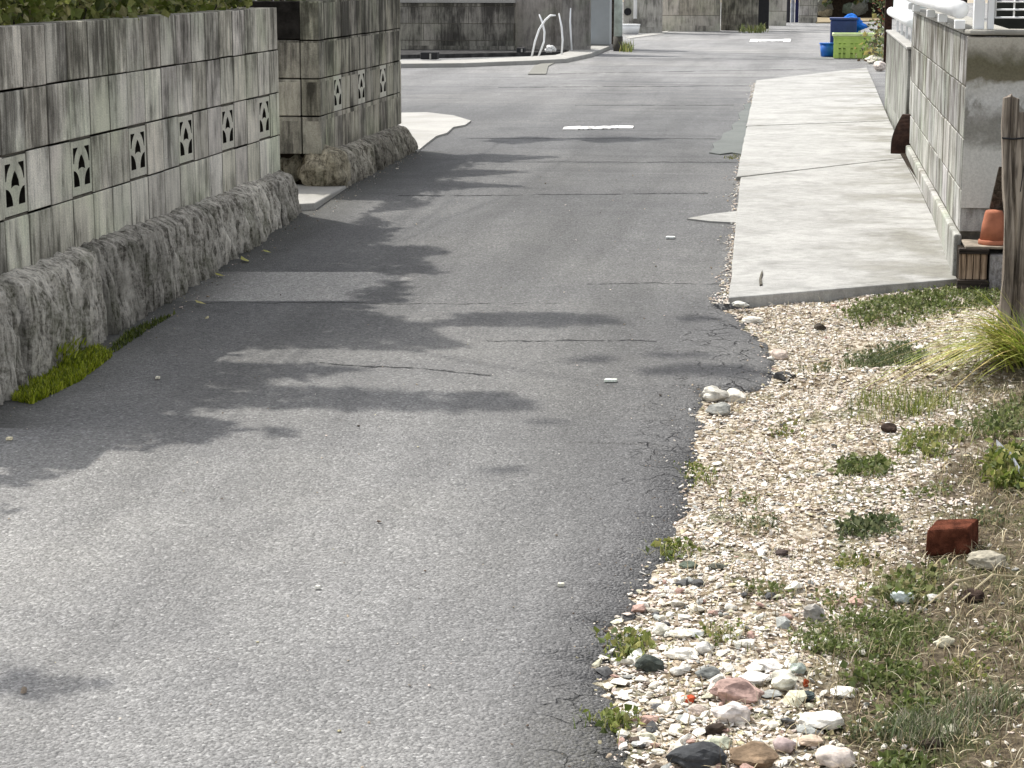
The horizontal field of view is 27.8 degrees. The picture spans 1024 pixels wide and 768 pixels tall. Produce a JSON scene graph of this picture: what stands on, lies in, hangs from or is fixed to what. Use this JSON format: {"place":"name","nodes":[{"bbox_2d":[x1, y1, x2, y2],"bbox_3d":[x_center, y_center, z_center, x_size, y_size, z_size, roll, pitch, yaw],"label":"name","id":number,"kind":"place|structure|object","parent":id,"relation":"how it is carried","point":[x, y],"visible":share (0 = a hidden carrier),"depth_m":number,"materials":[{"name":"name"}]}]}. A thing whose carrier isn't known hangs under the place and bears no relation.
{"place":"outdoors","nodes":[
{"label":"outdoors","id":0,"kind":"place"},
{"bbox_2d":[399,112,470,152],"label":"pavement","id":1,"kind":"structure","parent":0,"point":[425,128],"depth_m":15.03,"materials":[{"name":"concrete"}]},
{"bbox_2d":[0,3,987,767],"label":"road","id":2,"kind":"structure","parent":0,"point":[434,279],"depth_m":5.83,"materials":[{"name":"asphalt"}]},
{"bbox_2d":[11,335,112,403],"bbox_3d":[-1.476,-0.070,6.780,0.206,0.112,0.824,2,11,8],"label":"moss","id":3,"kind":"object","parent":2,"relation":"on","point":[71,369],"visible":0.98,"depth_m":6.76,"materials":[{"name":"green plant"}]},
{"bbox_2d":[108,310,175,351],"bbox_3d":[-1.349,-0.197,7.477,0.091,0.040,0.709,2,11,8],"label":"moss","id":4,"kind":"object","parent":2,"relation":"on","point":[142,328],"visible":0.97,"depth_m":7.43,"materials":[{"name":"green plant"}]},
{"bbox_2d":[197,0,417,187],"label":"block wall","id":5,"kind":"structure","parent":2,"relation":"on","point":[341,59],"depth_m":11.32,"materials":[{"name":"concrete"}]},
{"bbox_2d":[1,153,774,767],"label":"road grit","id":6,"kind":"object","parent":2,"relation":"on","point":[23,689],"visible":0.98,"depth_m":5.54,"materials":[{"name":"gravel"}]},
{"bbox_2d":[401,49,565,58],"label":"planting soil","id":7,"kind":"structure","parent":2,"relation":"on","point":[410,53],"depth_m":26.41,"materials":[{"name":"soil"}]},
{"bbox_2d":[591,0,611,45],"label":"utility box","id":8,"kind":"object","parent":2,"relation":"on","point":[601,22],"visible":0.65,"depth_m":28.70,"materials":[{"name":"grey metal"}]},
{"bbox_2d":[573,702,659,743],"bbox_3d":[0.182,0.634,3.945,0.145,0.047,0.157,10,15,40],"label":"weed patch","id":9,"kind":"object","parent":2,"relation":"on","point":[616,720],"visible":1,"depth_m":3.94,"materials":[{"name":"green plant"}]},
{"bbox_2d":[622,24,639,33],"bbox_3d":[2.015,-6.061,35.370,0.356,0.170,0.356,2,11,8],"label":"white tub","id":10,"kind":"object","parent":2,"relation":"on","point":[630,28],"visible":0.81,"depth_m":35.24,"materials":[{"name":"paint"}]},
{"bbox_2d":[644,535,705,563],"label":"weed patch","id":11,"kind":"object","parent":2,"relation":"on","point":[677,543],"visible":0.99,"depth_m":4.99,"materials":[{"name":"green plant"}]},
{"bbox_2d":[687,211,736,223],"bbox_3d":[0.976,-0.797,9.983,0.254,0.038,0.412,2,11,8],"label":"pavement chip","id":12,"kind":"object","parent":2,"relation":"on","point":[726,217],"visible":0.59,"depth_m":9.89,"materials":[{"name":"concrete"}]},
{"bbox_2d":[709,103,750,154],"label":"mortar patch","id":13,"kind":"object","parent":2,"relation":"on","point":[730,142],"visible":0.72,"depth_m":13.81,"materials":[{"name":"concrete"}]},
{"bbox_2d":[737,23,768,32],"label":"weed patch","id":14,"kind":"object","parent":2,"relation":"on","point":[757,29],"visible":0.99,"depth_m":36.44,"materials":[{"name":"green plant"}]},
{"bbox_2d":[819,43,833,56],"bbox_3d":[4.008,-4.251,26.323,0.208,0.170,0.208,2,11,8],"label":"blue bucket","id":15,"kind":"object","parent":2,"relation":"on","point":[826,49],"visible":0.84,"depth_m":26.25,"materials":[{"name":"plastic"}]},
{"bbox_2d":[830,17,857,42],"bbox_3d":[4.232,-4.438,26.466,0.352,0.481,0.324,2,11,8],"label":"navy crate","id":16,"kind":"object","parent":2,"relation":"on","point":[842,25],"visible":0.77,"depth_m":26.29,"materials":[{"name":"plastic"}]},
{"bbox_2d":[832,33,874,58],"bbox_3d":[4.278,-4.237,25.923,0.539,0.307,0.424,2,11,8],"label":"green basket","id":17,"kind":"object","parent":2,"relation":"on","point":[845,44],"visible":0.66,"depth_m":25.75,"materials":[{"name":"plastic"}]},
{"bbox_2d":[854,7,883,61],"bbox_3d":[4.471,-4.276,25.326,0.579,0.666,4.775,2,11,8],"label":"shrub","id":18,"kind":"object","parent":2,"relation":"on","point":[873,48],"visible":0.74,"depth_m":24.61,"materials":[{"name":"green plant"}]},
{"bbox_2d":[867,0,884,44],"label":"red leafed shrub","id":19,"kind":"object","parent":2,"relation":"on","point":[882,19],"visible":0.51,"depth_m":29.10,"materials":[{"name":"green plant"}]},
{"bbox_2d":[528,63,554,74],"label":"pavement","id":20,"kind":"structure","parent":0,"point":[540,69],"depth_m":22.80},
{"bbox_2d":[591,82,1023,767],"bbox_3d":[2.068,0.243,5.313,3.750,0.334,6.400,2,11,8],"label":"gravel verge","id":21,"kind":"structure","parent":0,"point":[938,653],"depth_m":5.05,"materials":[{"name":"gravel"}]},
{"bbox_2d":[589,625,675,661],"bbox_3d":[0.251,0.545,4.343,0.196,0.059,0.197,2,11,8],"label":"weed patch","id":22,"kind":"object","parent":21,"relation":"on","point":[634,642],"visible":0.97,"depth_m":4.34,"materials":[{"name":"green plant"}]},
{"bbox_2d":[634,654,664,671],"bbox_3d":[0.283,0.571,4.230,0.065,0.038,0.046,2,11,8],"label":"stone","id":23,"kind":"object","parent":21,"relation":"on","point":[647,663],"visible":1,"depth_m":4.22,"materials":[{"name":"stone"}]},
{"bbox_2d":[664,647,698,659],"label":"stone","id":24,"kind":"object","parent":21,"relation":"on","point":[683,653],"visible":0.99,"depth_m":4.27,"materials":[{"name":"stone"}]},
{"bbox_2d":[669,629,700,638],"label":"stone","id":25,"kind":"object","parent":21,"relation":"on","point":[683,633],"visible":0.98,"depth_m":4.39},
{"bbox_2d":[666,741,727,767],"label":"stone","id":26,"kind":"object","parent":21,"relation":"on","point":[700,754],"visible":0.99,"depth_m":3.74,"materials":[{"name":"stone"}]},
{"bbox_2d":[673,458,726,490],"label":"weed patch","id":27,"kind":"object","parent":21,"relation":"on","point":[696,468],"visible":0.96,"depth_m":5.64,"materials":[{"name":"green plant"}]},
{"bbox_2d":[696,641,713,654],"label":"stone","id":28,"kind":"object","parent":21,"relation":"on","point":[706,647],"visible":0.99,"depth_m":4.29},
{"bbox_2d":[695,666,719,678],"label":"stone","id":29,"kind":"object","parent":21,"relation":"on","point":[709,672],"visible":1,"depth_m":4.17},
{"bbox_2d":[700,385,728,401],"bbox_3d":[0.639,0.032,6.501,0.098,0.059,0.074,2,11,8],"label":"stone","id":30,"kind":"object","parent":21,"relation":"on","point":[711,393],"visible":0.98,"depth_m":6.48,"materials":[{"name":"stone"}]},
{"bbox_2d":[705,723,726,735],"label":"stone","id":31,"kind":"object","parent":21,"relation":"on","point":[713,729],"visible":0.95,"depth_m":3.89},
{"bbox_2d":[705,402,730,415],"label":"stone","id":32,"kind":"object","parent":21,"relation":"on","point":[723,408],"visible":1,"depth_m":6.30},
{"bbox_2d":[708,735,732,750],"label":"stone","id":33,"kind":"object","parent":21,"relation":"on","point":[725,740],"visible":0.68,"depth_m":3.83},
{"bbox_2d":[710,701,751,723],"bbox_3d":[0.418,0.628,3.956,0.076,0.043,0.053,-5,12,-24],"label":"stone","id":34,"kind":"object","parent":21,"relation":"on","point":[732,711],"visible":0.98,"depth_m":3.94,"materials":[{"name":"stone"}]},
{"bbox_2d":[695,618,772,645],"bbox_3d":[0.459,0.523,4.377,0.148,0.037,0.140,8,14,34],"label":"weed sprig","id":35,"kind":"object","parent":21,"relation":"on","point":[709,632],"visible":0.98,"depth_m":4.38,"materials":[{"name":"green plant"}]},
{"bbox_2d":[724,388,745,402],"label":"stone","id":36,"kind":"object","parent":21,"relation":"on","point":[735,394],"visible":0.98,"depth_m":6.48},
{"bbox_2d":[709,677,764,703],"bbox_3d":[0.442,0.601,4.066,0.108,0.049,0.086,2,11,8],"label":"stone","id":37,"kind":"object","parent":21,"relation":"on","point":[737,689],"visible":0.99,"depth_m":4.04,"materials":[{"name":"stone"}]},
{"bbox_2d":[729,741,778,767],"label":"stone","id":38,"kind":"object","parent":21,"relation":"on","point":[761,754],"visible":0.97,"depth_m":3.75,"materials":[{"name":"stone"}]},
{"bbox_2d":[738,671,771,683],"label":"stone","id":39,"kind":"object","parent":21,"relation":"on","point":[753,677],"visible":0.84,"depth_m":4.15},
{"bbox_2d":[735,507,780,535],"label":"weed sprig","id":40,"kind":"object","parent":21,"relation":"on","point":[763,524],"visible":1,"depth_m":5.15,"materials":[{"name":"green plant"}]},
{"bbox_2d":[751,659,782,671],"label":"stone","id":41,"kind":"object","parent":21,"relation":"on","point":[770,665],"visible":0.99,"depth_m":4.20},
{"bbox_2d":[744,575,795,599],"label":"weed sprig","id":42,"kind":"object","parent":21,"relation":"on","point":[760,588],"visible":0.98,"depth_m":4.67,"materials":[{"name":"green plant"}]},
{"bbox_2d":[592,304,955,767],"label":"coarse gravel","id":43,"kind":"structure","parent":21,"relation":"on","point":[783,621],"depth_m":4.21,"materials":[{"name":"gravel"}]},
{"bbox_2d":[771,669,797,690],"bbox_3d":[0.542,0.592,4.124,0.054,0.045,0.050,2,11,8],"label":"stone","id":44,"kind":"object","parent":21,"relation":"on","point":[785,679],"visible":1,"depth_m":4.11,"materials":[{"name":"stone"}]},
{"bbox_2d":[773,737,796,752],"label":"stone","id":45,"kind":"object","parent":21,"relation":"on","point":[783,744],"visible":1,"depth_m":3.81,"materials":[{"name":"stone"}]},
{"bbox_2d":[790,734,822,746],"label":"stone","id":46,"kind":"object","parent":21,"relation":"on","point":[810,740],"visible":0.96,"depth_m":3.83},
{"bbox_2d":[803,603,826,622],"bbox_3d":[0.657,0.499,4.502,0.044,0.048,0.035,-4,12,-18],"label":"stone","id":47,"kind":"object","parent":21,"relation":"on","point":[814,611],"visible":0.94,"depth_m":4.49,"materials":[{"name":"stone"}]},
{"bbox_2d":[797,362,841,373],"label":"weed sprig","id":48,"kind":"object","parent":21,"relation":"on","point":[814,369],"visible":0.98,"depth_m":6.75,"materials":[{"name":"green plant"}]},
{"bbox_2d":[798,710,843,729],"bbox_3d":[0.588,0.638,3.940,0.089,0.040,0.068,2,11,8],"label":"stone","id":49,"kind":"object","parent":21,"relation":"on","point":[821,720],"visible":0.95,"depth_m":3.92,"materials":[{"name":"stone"}]},
{"bbox_2d":[815,745,855,767],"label":"stone","id":50,"kind":"object","parent":21,"relation":"on","point":[841,756],"visible":0.98,"depth_m":3.75,"materials":[{"name":"stone"}]},
{"bbox_2d":[809,587,867,613],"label":"weed sprig","id":51,"kind":"object","parent":21,"relation":"on","point":[829,603],"visible":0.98,"depth_m":4.60,"materials":[{"name":"green plant"}]},
{"bbox_2d":[830,686,859,698],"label":"stone","id":52,"kind":"object","parent":21,"relation":"on","point":[840,691],"visible":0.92,"depth_m":4.10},
{"bbox_2d":[672,303,1023,767],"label":"ground cover","id":53,"kind":"object","parent":21,"relation":"on","point":[968,614],"visible":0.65,"depth_m":4.48,"materials":[{"name":"green plant"}]},
{"bbox_2d":[831,551,886,572],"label":"weed sprig","id":54,"kind":"object","parent":21,"relation":"on","point":[854,561],"visible":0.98,"depth_m":4.90,"materials":[{"name":"green plant"}]},
{"bbox_2d":[823,451,899,478],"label":"weed patch","id":55,"kind":"object","parent":21,"relation":"on","point":[880,460],"visible":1,"depth_m":5.63,"materials":[{"name":"green plant"}]},
{"bbox_2d":[825,709,901,746],"bbox_3d":[0.666,0.646,3.898,0.156,0.043,0.140,2,11,8],"label":"weed sprig","id":56,"kind":"object","parent":21,"relation":"on","point":[877,728],"visible":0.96,"depth_m":3.89,"materials":[{"name":"green plant"}]},
{"bbox_2d":[787,599,947,663],"bbox_3d":[0.754,0.523,4.407,0.370,0.050,0.359,2,11,8],"label":"weed patch","id":57,"kind":"object","parent":21,"relation":"on","point":[893,619],"visible":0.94,"depth_m":4.38,"materials":[{"name":"green plant"}]},
{"bbox_2d":[834,507,915,541],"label":"weed patch","id":58,"kind":"object","parent":21,"relation":"on","point":[869,525],"visible":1,"depth_m":5.12,"materials":[{"name":"green plant"}]},
{"bbox_2d":[838,339,928,370],"bbox_3d":[1.244,-0.092,6.933,0.287,0.077,0.489,4,12,20],"label":"weed patch","id":59,"kind":"object","parent":21,"relation":"on","point":[879,359],"visible":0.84,"depth_m":6.92,"materials":[{"name":"green plant"}]},
{"bbox_2d":[840,687,964,727],"bbox_3d":[0.746,0.624,4.000,0.245,0.048,0.153,-5,12,-25],"label":"weed patch","id":60,"kind":"object","parent":21,"relation":"on","point":[907,692],"visible":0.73,"depth_m":4.01,"materials":[{"name":"green plant"}]},
{"bbox_2d":[890,591,915,603],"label":"stone","id":61,"kind":"object","parent":21,"relation":"on","point":[899,595],"visible":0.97,"depth_m":4.58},
{"bbox_2d":[843,377,966,424],"bbox_3d":[1.186,0.048,6.317,0.329,0.076,0.550,9,14,38],"label":"grass clump","id":62,"kind":"object","parent":21,"relation":"on","point":[921,400],"visible":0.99,"depth_m":6.32,"materials":[{"name":"green plant"}]},
{"bbox_2d":[867,744,944,767],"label":"weed patch","id":63,"kind":"object","parent":21,"relation":"on","point":[906,760],"visible":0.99,"depth_m":3.74,"materials":[{"name":"green plant"}]},
{"bbox_2d":[849,557,963,607],"bbox_3d":[0.894,0.449,4.682,0.261,0.065,0.286,2,11,8],"label":"weed patch","id":64,"kind":"object","parent":21,"relation":"on","point":[902,584],"visible":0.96,"depth_m":4.65,"materials":[{"name":"green plant"}]},
{"bbox_2d":[837,651,977,707],"bbox_3d":[0.775,0.586,4.153,0.258,0.056,0.243,-2,12,-12],"label":"weed patch","id":65,"kind":"object","parent":21,"relation":"on","point":[875,680],"visible":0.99,"depth_m":4.15,"materials":[{"name":"green plant"}]},
{"bbox_2d":[833,282,1000,328],"bbox_3d":[1.573,-0.313,7.910,0.951,0.080,0.537,-8,14,-34],"label":"weed patch","id":66,"kind":"object","parent":21,"relation":"on","point":[889,300],"visible":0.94,"depth_m":7.84,"materials":[{"name":"green plant"}]},
{"bbox_2d":[897,478,952,500],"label":"weed sprig","id":67,"kind":"object","parent":21,"relation":"on","point":[927,489],"visible":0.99,"depth_m":5.40,"materials":[{"name":"green plant"}]},
{"bbox_2d":[919,737,943,750],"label":"stone","id":68,"kind":"object","parent":21,"relation":"on","point":[928,742],"visible":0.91,"depth_m":3.80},
{"bbox_2d":[886,421,979,464],"bbox_3d":[1.189,0.156,5.866,0.238,0.063,0.378,6,13,27],"label":"grass clump","id":69,"kind":"object","parent":21,"relation":"on","point":[932,435],"visible":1,"depth_m":5.83,"materials":[{"name":"green plant"}]},
{"bbox_2d":[847,287,1023,394],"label":"grass clump","id":70,"kind":"object","parent":21,"relation":"on","point":[1008,344],"visible":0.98,"depth_m":6.65,"materials":[{"name":"green plant"}]},
{"bbox_2d":[856,671,1023,758],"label":"grass clump","id":71,"kind":"object","parent":21,"relation":"on","point":[915,729],"visible":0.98,"depth_m":3.89,"materials":[{"name":"green plant"}]},
{"bbox_2d":[926,519,978,555],"bbox_3d":[1.045,0.363,4.913,0.129,0.070,0.108,2,11,8],"label":"brick","id":72,"kind":"object","parent":21,"relation":"on","point":[945,536],"visible":0.94,"depth_m":4.88,"materials":[{"name":"brick"}]},
{"bbox_2d":[930,651,1003,683],"bbox_3d":[0.913,0.564,4.160,0.142,0.042,0.154,2,11,8],"label":"weed sprig","id":73,"kind":"object","parent":21,"relation":"on","point":[957,661],"visible":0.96,"depth_m":4.16,"materials":[{"name":"green plant"}]},
{"bbox_2d":[956,245,988,289],"bbox_3d":[1.819,-0.468,8.207,0.119,0.162,0.214,2,11,8],"label":"wooden box","id":74,"kind":"object","parent":21,"relation":"on","point":[971,267],"visible":1,"depth_m":8.12,"materials":[{"name":"wood"}]},
{"bbox_2d":[962,588,984,602],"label":"stone","id":75,"kind":"object","parent":21,"relation":"on","point":[978,595],"visible":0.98,"depth_m":4.56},
{"bbox_2d":[961,239,1002,291],"bbox_3d":[2.228,-0.459,8.164,0.889,0.181,0.225,2,11,8],"label":"stone edging","id":76,"kind":"object","parent":21,"relation":"on","point":[994,265],"visible":0.36,"depth_m":8.11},
{"bbox_2d":[978,209,1003,245],"bbox_3d":[1.895,-0.618,8.152,0.115,0.134,0.115,2,11,8],"label":"terracotta pot","id":77,"kind":"object","parent":76,"relation":"on","point":[992,231],"visible":0.88,"depth_m":8.11,"materials":[{"name":"ceramic"}]},
{"bbox_2d":[989,166,1003,212],"bbox_3d":[1.907,-0.697,8.131,0.080,0.331,0.215,1,11,3],"label":"leaning board","id":78,"kind":"object","parent":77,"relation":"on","point":[996,202],"visible":0.23,"depth_m":8.12,"materials":[{"name":"wood"}]},
{"bbox_2d":[945,389,1023,442],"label":"weed patch","id":79,"kind":"object","parent":21,"relation":"on","point":[1010,424],"visible":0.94,"depth_m":6.04,"materials":[{"name":"green plant"}]},
{"bbox_2d":[966,550,1008,569],"bbox_3d":[1.095,0.409,4.771,0.098,0.046,0.068,2,11,8],"label":"stone","id":80,"kind":"object","parent":21,"relation":"on","point":[987,557],"visible":0.97,"depth_m":4.75,"materials":[{"name":"stone"}]},
{"bbox_2d":[965,505,1009,525],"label":"weed sprig","id":81,"kind":"object","parent":21,"relation":"on","point":[981,513],"visible":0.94,"depth_m":5.15,"materials":[{"name":"green plant"}]},
{"bbox_2d":[969,435,1023,492],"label":"weed patch","id":82,"kind":"object","parent":21,"relation":"on","point":[1006,474],"visible":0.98,"depth_m":5.55,"materials":[{"name":"green plant"}]},
{"bbox_2d":[979,619,1023,646],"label":"weed sprig","id":83,"kind":"object","parent":21,"relation":"on","point":[1002,633],"visible":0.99,"depth_m":4.33,"materials":[{"name":"green plant"}]},
{"bbox_2d":[746,68,888,127],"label":"pavement","id":84,"kind":"structure","parent":0,"point":[846,96],"depth_m":17.35,"materials":[{"name":"concrete"}]},
{"bbox_2d":[736,121,901,180],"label":"pavement","id":85,"kind":"structure","parent":0,"point":[771,149],"depth_m":13.05,"materials":[{"name":"concrete"}]},
{"bbox_2d":[891,114,910,153],"bbox_3d":[2.358,-1.514,12.553,0.120,0.235,0.160,2,11,8],"label":"rusty cover","id":86,"kind":"object","parent":85,"relation":"on","point":[900,141],"visible":0.77,"depth_m":12.52,"materials":[{"name":"brown metal"}]},
{"bbox_2d":[728,158,956,307],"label":"pavement","id":87,"kind":"structure","parent":0,"point":[826,234],"depth_m":9.25,"materials":[{"name":"concrete"}]},
{"bbox_2d":[790,0,987,2],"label":"ground","id":88,"kind":"structure","parent":0,"point":[972,1],"depth_m":78.17,"materials":[{"name":"concrete"}]},
{"bbox_2d":[0,7,300,404],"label":"block wall","id":89,"kind":"structure","parent":88,"relation":"on","point":[142,174],"depth_m":7.74,"materials":[{"name":"concrete"}]},
{"bbox_2d":[43,0,516,49],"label":"block wall","id":90,"kind":"structure","parent":88,"relation":"on","point":[459,24],"depth_m":27.28,"materials":[{"name":"concrete"}]},
{"bbox_2d":[296,184,346,210],"bbox_3d":[-1.711,-0.920,10.785,1.600,0.162,0.900,2,11,8],"label":"gateway step","id":91,"kind":"object","parent":88,"relation":"on","point":[312,197],"visible":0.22,"depth_m":10.64,"materials":[{"name":"concrete"}]},
{"bbox_2d":[400,45,612,67],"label":"kerb","id":92,"kind":"structure","parent":88,"relation":"on","point":[570,56],"depth_m":24.11,"materials":[{"name":"concrete"}]},
{"bbox_2d":[515,0,590,51],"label":"block wall","id":93,"kind":"structure","parent":88,"relation":"on","point":[528,23],"depth_m":27.30,"materials":[{"name":"concrete"}]},
{"bbox_2d":[613,0,622,50],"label":"utility pole","id":94,"kind":"object","parent":88,"relation":"on","point":[618,16],"visible":0.72,"depth_m":28.03,"materials":[{"name":"concrete"}]},
{"bbox_2d":[623,0,662,32],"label":"block wall","id":95,"kind":"structure","parent":88,"relation":"on","point":[649,16],"depth_m":36.08,"materials":[{"name":"concrete"}]},
{"bbox_2d":[662,0,720,30],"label":"block wall","id":96,"kind":"structure","parent":88,"relation":"on","point":[691,15],"depth_m":36.95,"materials":[{"name":"concrete"}]},
{"bbox_2d":[721,0,758,30],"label":"block wall","id":97,"kind":"structure","parent":88,"relation":"on","point":[735,14],"depth_m":37.42,"materials":[{"name":"concrete"}]},
{"bbox_2d":[758,0,768,28],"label":"gate panel","id":98,"kind":"structure","parent":88,"relation":"on","point":[763,12],"depth_m":38.33,"materials":[{"name":"black metal"}]},
{"bbox_2d":[769,0,786,25],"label":"block wall","id":99,"kind":"structure","parent":88,"relation":"on","point":[777,12],"depth_m":40.54,"materials":[{"name":"concrete"}]},
{"bbox_2d":[799,0,817,22],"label":"block wall","id":100,"kind":"structure","parent":88,"relation":"on","point":[808,10],"depth_m":42.70,"materials":[{"name":"concrete"}]},
{"bbox_2d":[883,0,892,62],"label":"dark gate post","id":101,"kind":"object","parent":88,"relation":"on","point":[888,19],"depth_m":23.30,"materials":[{"name":"brown metal"}]},
{"bbox_2d":[817,0,966,16],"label":"stone retaining wall","id":102,"kind":"structure","parent":88,"relation":"on","point":[842,8],"depth_m":46.70,"materials":[{"name":"stone"}]},
{"bbox_2d":[884,30,912,129],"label":"pillar wall","id":103,"kind":"structure","parent":88,"relation":"on","point":[898,75],"depth_m":14.52,"materials":[{"name":"concrete"}]},
{"bbox_2d":[906,9,1023,275],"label":"block wall","id":104,"kind":"structure","parent":88,"relation":"on","point":[966,80],"depth_m":8.47,"materials":[{"name":"grey concrete"}]},
{"bbox_2d":[907,0,1023,28],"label":"white fence","id":105,"kind":"object","parent":104,"relation":"on","point":[959,9],"visible":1,"depth_m":8.29,"materials":[{"name":"paint"}]},
{"bbox_2d":[994,0,1023,35],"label":"house wall","id":106,"kind":"structure","parent":88,"relation":"on","point":[1013,23],"depth_m":9.24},
{"bbox_2d":[996,94,1023,336],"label":"wooden post","id":107,"kind":"object","parent":88,"relation":"on","point":[1012,145],"visible":0.86,"depth_m":7.08,"materials":[{"name":"brown wood"}]},
{"bbox_2d":[887,0,926,41],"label":"sliding gate","id":108,"kind":"structure","parent":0,"point":[900,11],"depth_m":14.55,"materials":[{"name":"white metal"}]},
{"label":"garden soil","id":109,"kind":"structure","parent":0,"visible":0},
{"bbox_2d":[0,0,252,25],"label":"hedge","id":110,"kind":"object","parent":109,"relation":"on","point":[13,12],"visible":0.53,"depth_m":7.77,"materials":[{"name":"green plant"}]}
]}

